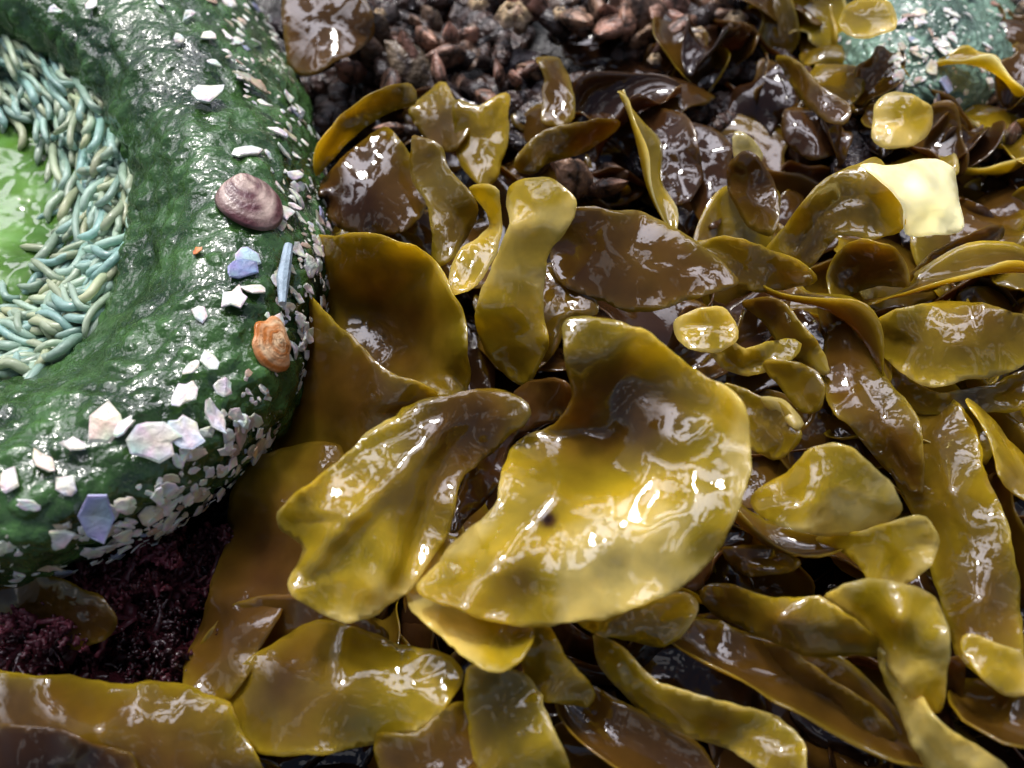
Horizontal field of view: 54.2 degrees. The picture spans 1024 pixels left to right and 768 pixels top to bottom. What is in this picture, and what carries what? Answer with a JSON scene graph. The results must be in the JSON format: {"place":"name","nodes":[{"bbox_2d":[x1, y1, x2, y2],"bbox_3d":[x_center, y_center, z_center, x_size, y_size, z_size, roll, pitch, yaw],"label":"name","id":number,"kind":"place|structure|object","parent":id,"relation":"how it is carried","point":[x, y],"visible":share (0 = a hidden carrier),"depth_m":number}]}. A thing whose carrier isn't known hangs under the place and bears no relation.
{"place":"outdoors","nodes":[
{"label":"outdoors","id":0,"kind":"place"},
{"bbox_2d":[106,0,1023,756],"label":"rock ground","id":1,"kind":"structure","parent":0,"point":[214,514],"depth_m":0.42},
{"bbox_2d":[0,0,334,587],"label":"green sea anemone","id":2,"kind":"object","parent":1,"relation":"on","point":[146,284],"visible":0.91,"depth_m":0.30},
{"bbox_2d":[214,173,283,230],"bbox_3d":[-0.078,-0.054,0.296,0.019,0.011,0.020,0,55,0],"label":"clam shell","id":3,"kind":"object","parent":2,"relation":"on","point":[248,201],"visible":1,"depth_m":0.29},
{"bbox_2d":[252,316,290,372],"bbox_3d":[-0.066,-0.011,0.278,0.008,0.013,0.016,0,55,0],"label":"limpet shell","id":4,"kind":"object","parent":2,"relation":"on","point":[271,345],"visible":1,"depth_m":0.28},
{"bbox_2d":[56,0,1023,767],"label":"seaweed bed","id":5,"kind":"object","parent":1,"relation":"on","point":[694,68],"visible":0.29,"depth_m":0.35},
{"bbox_2d":[0,576,116,649],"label":"kelp blade","id":6,"kind":"object","parent":5,"relation":"on","point":[92,616],"visible":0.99,"depth_m":0.26},
{"bbox_2d":[0,518,241,683],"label":"red algae","id":7,"kind":"object","parent":5,"relation":"on","point":[155,597],"visible":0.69,"depth_m":0.27},
{"bbox_2d":[183,441,343,699],"bbox_3d":[-0.067,0.049,0.271,0.035,0.022,0.075,6,55,4],"label":"kelp blade","id":8,"kind":"object","parent":7,"relation":"on","point":[261,556],"visible":0.9,"depth_m":0.27},
{"bbox_2d":[0,670,262,767],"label":"kelp blade","id":9,"kind":"object","parent":5,"relation":"on","point":[152,724],"visible":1,"depth_m":0.24},
{"bbox_2d":[0,723,138,767],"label":"kelp blade","id":10,"kind":"object","parent":9,"relation":"on","point":[22,746],"visible":1,"depth_m":0.23},
{"bbox_2d":[200,594,388,650],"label":"kelp blade","id":11,"kind":"object","parent":5,"relation":"on","point":[295,614],"visible":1,"depth_m":0.26},
{"bbox_2d":[227,619,462,756],"bbox_3d":[-0.043,0.075,0.249,0.062,0.017,0.034,0,55,0],"label":"kelp blade","id":12,"kind":"object","parent":5,"relation":"on","point":[321,687],"visible":1,"depth_m":0.24},
{"bbox_2d":[271,296,438,454],"bbox_3d":[-0.061,0.002,0.298,0.044,0.048,0.079,-34,62,-22],"label":"kelp blade","id":13,"kind":"object","parent":5,"relation":"on","point":[354,391],"visible":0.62,"depth_m":0.29},
{"bbox_2d":[313,83,416,175],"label":"kelp blade","id":14,"kind":"object","parent":5,"relation":"on","point":[347,126],"visible":1,"depth_m":0.35},
{"bbox_2d":[318,127,426,235],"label":"kelp blade","id":15,"kind":"object","parent":5,"relation":"on","point":[366,184],"visible":0.97,"depth_m":0.34},
{"bbox_2d":[319,232,470,396],"bbox_3d":[-0.048,-0.028,0.311,0.096,0.046,0.029,33,61,21],"label":"kelp blade","id":16,"kind":"object","parent":5,"relation":"on","point":[395,307],"visible":0.84,"depth_m":0.31},
{"bbox_2d":[276,388,530,622],"bbox_3d":[-0.025,0.026,0.250,0.076,0.018,0.037,-36,63,-23],"label":"kelp blade","id":17,"kind":"object","parent":5,"relation":"on","point":[365,521],"visible":1,"depth_m":0.25},
{"bbox_2d":[374,701,478,767],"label":"kelp blade","id":18,"kind":"object","parent":5,"relation":"on","point":[441,740],"visible":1,"depth_m":0.24},
{"bbox_2d":[409,82,469,152],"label":"kelp blade","id":19,"kind":"object","parent":5,"relation":"on","point":[430,114],"visible":0.96,"depth_m":0.37},
{"bbox_2d":[409,135,478,266],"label":"kelp blade","id":20,"kind":"object","parent":5,"relation":"on","point":[447,195],"visible":1,"depth_m":0.32},
{"bbox_2d":[406,534,533,672],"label":"kelp blade","id":21,"kind":"object","parent":5,"relation":"on","point":[490,646],"visible":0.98,"depth_m":0.24},
{"bbox_2d":[448,183,501,294],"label":"kelp blade","id":22,"kind":"object","parent":5,"relation":"on","point":[472,261],"visible":0.99,"depth_m":0.31},
{"bbox_2d":[452,93,509,184],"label":"kelp blade","id":23,"kind":"object","parent":5,"relation":"on","point":[481,150],"visible":0.99,"depth_m":0.35},
{"bbox_2d":[450,377,571,532],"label":"kelp blade","id":24,"kind":"object","parent":5,"relation":"on","point":[548,399],"visible":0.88,"depth_m":0.27},
{"bbox_2d":[463,664,569,767],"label":"kelp blade","id":25,"kind":"object","parent":5,"relation":"on","point":[510,725],"visible":1,"depth_m":0.24},
{"bbox_2d":[475,177,576,384],"bbox_3d":[0.004,-0.030,0.289,0.024,0.051,0.037,18,57,12],"label":"kelp blade","id":26,"kind":"object","parent":5,"relation":"on","point":[511,328],"visible":1,"depth_m":0.29},
{"bbox_2d":[535,56,574,125],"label":"kelp blade","id":27,"kind":"object","parent":5,"relation":"on","point":[558,102],"visible":1,"depth_m":0.36},
{"bbox_2d":[521,627,595,707],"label":"kelp blade","id":28,"kind":"object","parent":5,"relation":"on","point":[552,672],"visible":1,"depth_m":0.24},
{"bbox_2d":[514,118,619,173],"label":"kelp blade","id":29,"kind":"object","parent":5,"relation":"on","point":[538,152],"visible":1,"depth_m":0.34},
{"bbox_2d":[542,262,598,361],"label":"kelp blade","id":30,"kind":"object","parent":5,"relation":"on","point":[562,303],"visible":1,"depth_m":0.30},
{"bbox_2d":[416,316,751,626],"bbox_3d":[0.021,0.027,0.238,0.060,0.032,0.078,25,59,16],"label":"kelp blade","id":31,"kind":"object","parent":5,"relation":"on","point":[624,478],"visible":1,"depth_m":0.24},
{"bbox_2d":[554,685,715,767],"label":"kelp blade","id":32,"kind":"object","parent":5,"relation":"on","point":[612,731],"visible":0.97,"depth_m":0.24},
{"bbox_2d":[577,592,698,646],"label":"kelp blade","id":33,"kind":"object","parent":5,"relation":"on","point":[664,621],"visible":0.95,"depth_m":0.25},
{"bbox_2d":[550,206,738,311],"bbox_3d":[0.037,-0.036,0.294,0.056,0.018,0.030,0,55,0],"label":"kelp blade","id":34,"kind":"object","parent":5,"relation":"on","point":[632,261],"visible":0.95,"depth_m":0.29},
{"bbox_2d":[617,90,677,228],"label":"kelp blade","id":35,"kind":"object","parent":5,"relation":"on","point":[649,146],"visible":0.88,"depth_m":0.34},
{"bbox_2d":[639,108,702,206],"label":"kelp blade","id":36,"kind":"object","parent":5,"relation":"on","point":[682,169],"visible":0.88,"depth_m":0.35},
{"bbox_2d":[593,634,806,767],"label":"kelp blade","id":37,"kind":"object","parent":5,"relation":"on","point":[757,738],"visible":1,"depth_m":0.24},
{"bbox_2d":[673,306,738,352],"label":"kelp blade","id":38,"kind":"object","parent":5,"relation":"on","point":[712,329],"visible":1,"depth_m":0.29},
{"bbox_2d":[690,123,731,228],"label":"kelp blade","id":39,"kind":"object","parent":5,"relation":"on","point":[715,150],"visible":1,"depth_m":0.35},
{"bbox_2d":[732,131,762,160],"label":"kelp blade","id":40,"kind":"object","parent":5,"relation":"on","point":[742,141],"visible":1,"depth_m":0.33},
{"bbox_2d":[726,150,779,235],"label":"kelp blade","id":41,"kind":"object","parent":5,"relation":"on","point":[752,191],"visible":1,"depth_m":0.33},
{"bbox_2d":[710,338,801,375],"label":"kelp blade","id":42,"kind":"object","parent":5,"relation":"on","point":[736,358],"visible":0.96,"depth_m":0.29},
{"bbox_2d":[697,235,816,292],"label":"kelp blade","id":43,"kind":"object","parent":5,"relation":"on","point":[753,267],"visible":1,"depth_m":0.30},
{"bbox_2d":[722,545,800,576],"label":"kelp blade","id":44,"kind":"object","parent":5,"relation":"on","point":[753,560],"visible":1,"depth_m":0.26},
{"bbox_2d":[724,383,801,459],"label":"kelp blade","id":45,"kind":"object","parent":5,"relation":"on","point":[773,435],"visible":0.79,"depth_m":0.27},
{"bbox_2d":[760,396,803,429],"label":"kelp blade","id":46,"kind":"object","parent":45,"relation":"on","point":[793,419],"visible":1,"depth_m":0.27},
{"bbox_2d":[742,296,829,375],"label":"kelp blade","id":47,"kind":"object","parent":5,"relation":"on","point":[778,318],"visible":1,"depth_m":0.29},
{"bbox_2d":[734,504,842,557],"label":"kelp blade","id":48,"kind":"object","parent":5,"relation":"on","point":[769,534],"visible":0.52,"depth_m":0.26},
{"bbox_2d":[750,442,902,536],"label":"kelp blade","id":49,"kind":"object","parent":48,"relation":"on","point":[830,489],"visible":1,"depth_m":0.25},
{"bbox_2d":[816,515,939,583],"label":"kelp blade","id":50,"kind":"object","parent":48,"relation":"on","point":[904,550],"visible":0.98,"depth_m":0.25},
{"bbox_2d":[699,583,878,657],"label":"kelp blade","id":51,"kind":"object","parent":5,"relation":"on","point":[815,626],"visible":1,"depth_m":0.24},
{"bbox_2d":[763,358,825,413],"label":"kelp blade","id":52,"kind":"object","parent":5,"relation":"on","point":[802,387],"visible":1,"depth_m":0.28},
{"bbox_2d":[671,616,924,767],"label":"kelp blade","id":53,"kind":"object","parent":5,"relation":"on","point":[745,657],"visible":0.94,"depth_m":0.24},
{"bbox_2d":[781,107,841,160],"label":"kelp blade","id":54,"kind":"object","parent":5,"relation":"on","point":[803,135],"visible":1,"depth_m":0.36},
{"bbox_2d":[775,55,851,124],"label":"kelp blade","id":55,"kind":"object","parent":5,"relation":"on","point":[824,104],"visible":1,"depth_m":0.36},
{"bbox_2d":[763,285,891,381],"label":"kelp blade","id":56,"kind":"object","parent":5,"relation":"on","point":[861,319],"visible":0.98,"depth_m":0.29},
{"bbox_2d":[763,642,897,741],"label":"kelp blade","id":57,"kind":"object","parent":5,"relation":"on","point":[854,707],"visible":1,"depth_m":0.24},
{"bbox_2d":[766,157,905,267],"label":"kelp blade","id":58,"kind":"object","parent":5,"relation":"on","point":[856,200],"visible":1,"depth_m":0.30},
{"bbox_2d":[838,0,896,38],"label":"kelp blade","id":59,"kind":"object","parent":5,"relation":"on","point":[863,19],"visible":1,"depth_m":0.36},
{"bbox_2d":[826,238,909,295],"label":"kelp blade","id":60,"kind":"object","parent":5,"relation":"on","point":[858,265],"visible":1,"depth_m":0.30},
{"bbox_2d":[823,321,924,494],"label":"kelp blade","id":61,"kind":"object","parent":5,"relation":"on","point":[869,405],"visible":1,"depth_m":0.28},
{"bbox_2d":[824,578,950,712],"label":"kelp blade","id":62,"kind":"object","parent":5,"relation":"on","point":[906,625],"visible":1,"depth_m":0.23},
{"bbox_2d":[871,91,932,148],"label":"kelp blade","id":63,"kind":"object","parent":5,"relation":"on","point":[902,119],"visible":1,"depth_m":0.34},
{"bbox_2d":[860,159,963,236],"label":"kelp blade","id":64,"kind":"object","parent":5,"relation":"on","point":[924,192],"visible":1,"depth_m":0.30},
{"bbox_2d":[817,308,1023,414],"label":"kelp blade","id":65,"kind":"object","parent":5,"relation":"on","point":[1005,395],"visible":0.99,"depth_m":0.29},
{"bbox_2d":[877,647,1006,767],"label":"kelp blade","id":66,"kind":"object","parent":5,"relation":"on","point":[935,741],"visible":1,"depth_m":0.23},
{"bbox_2d":[860,241,1023,305],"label":"kelp blade","id":67,"kind":"object","parent":5,"relation":"on","point":[970,260],"visible":0.97,"depth_m":0.30},
{"bbox_2d":[879,301,1023,386],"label":"kelp blade","id":68,"kind":"object","parent":5,"relation":"on","point":[939,343],"visible":1,"depth_m":0.28},
{"bbox_2d":[904,224,1004,292],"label":"kelp blade","id":69,"kind":"object","parent":5,"relation":"on","point":[993,232],"visible":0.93,"depth_m":0.31},
{"bbox_2d":[892,399,1023,678],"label":"kelp blade","id":70,"kind":"object","parent":5,"relation":"on","point":[973,569],"visible":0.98,"depth_m":0.26},
{"bbox_2d":[947,678,1023,748],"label":"kelp blade","id":71,"kind":"object","parent":5,"relation":"on","point":[982,706],"visible":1,"depth_m":0.24},
{"bbox_2d":[960,634,1023,696],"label":"kelp blade","id":72,"kind":"object","parent":5,"relation":"on","point":[997,667],"visible":1,"depth_m":0.24},
{"bbox_2d":[965,398,1023,499],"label":"kelp blade","id":73,"kind":"object","parent":5,"relation":"on","point":[1008,455],"visible":1,"depth_m":0.27},
{"bbox_2d":[267,0,1023,176],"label":"mussel bed","id":74,"kind":"object","parent":1,"relation":"on","point":[332,96],"visible":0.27,"depth_m":0.41},
{"bbox_2d":[282,0,374,75],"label":"kelp blade","id":75,"kind":"object","parent":74,"relation":"on","point":[320,35],"visible":1,"depth_m":0.39},
{"bbox_2d":[335,0,1023,202],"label":"gooseneck barnacles","id":76,"kind":"object","parent":74,"relation":"on","point":[388,54],"visible":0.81,"depth_m":0.40},
{"bbox_2d":[374,0,746,64],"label":"acorn barnacles","id":77,"kind":"object","parent":76,"relation":"on","point":[503,17],"visible":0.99,"depth_m":0.41},
{"bbox_2d":[838,0,1015,111],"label":"green sea anemone","id":78,"kind":"object","parent":1,"relation":"on","point":[924,36],"visible":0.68,"depth_m":0.38}
]}

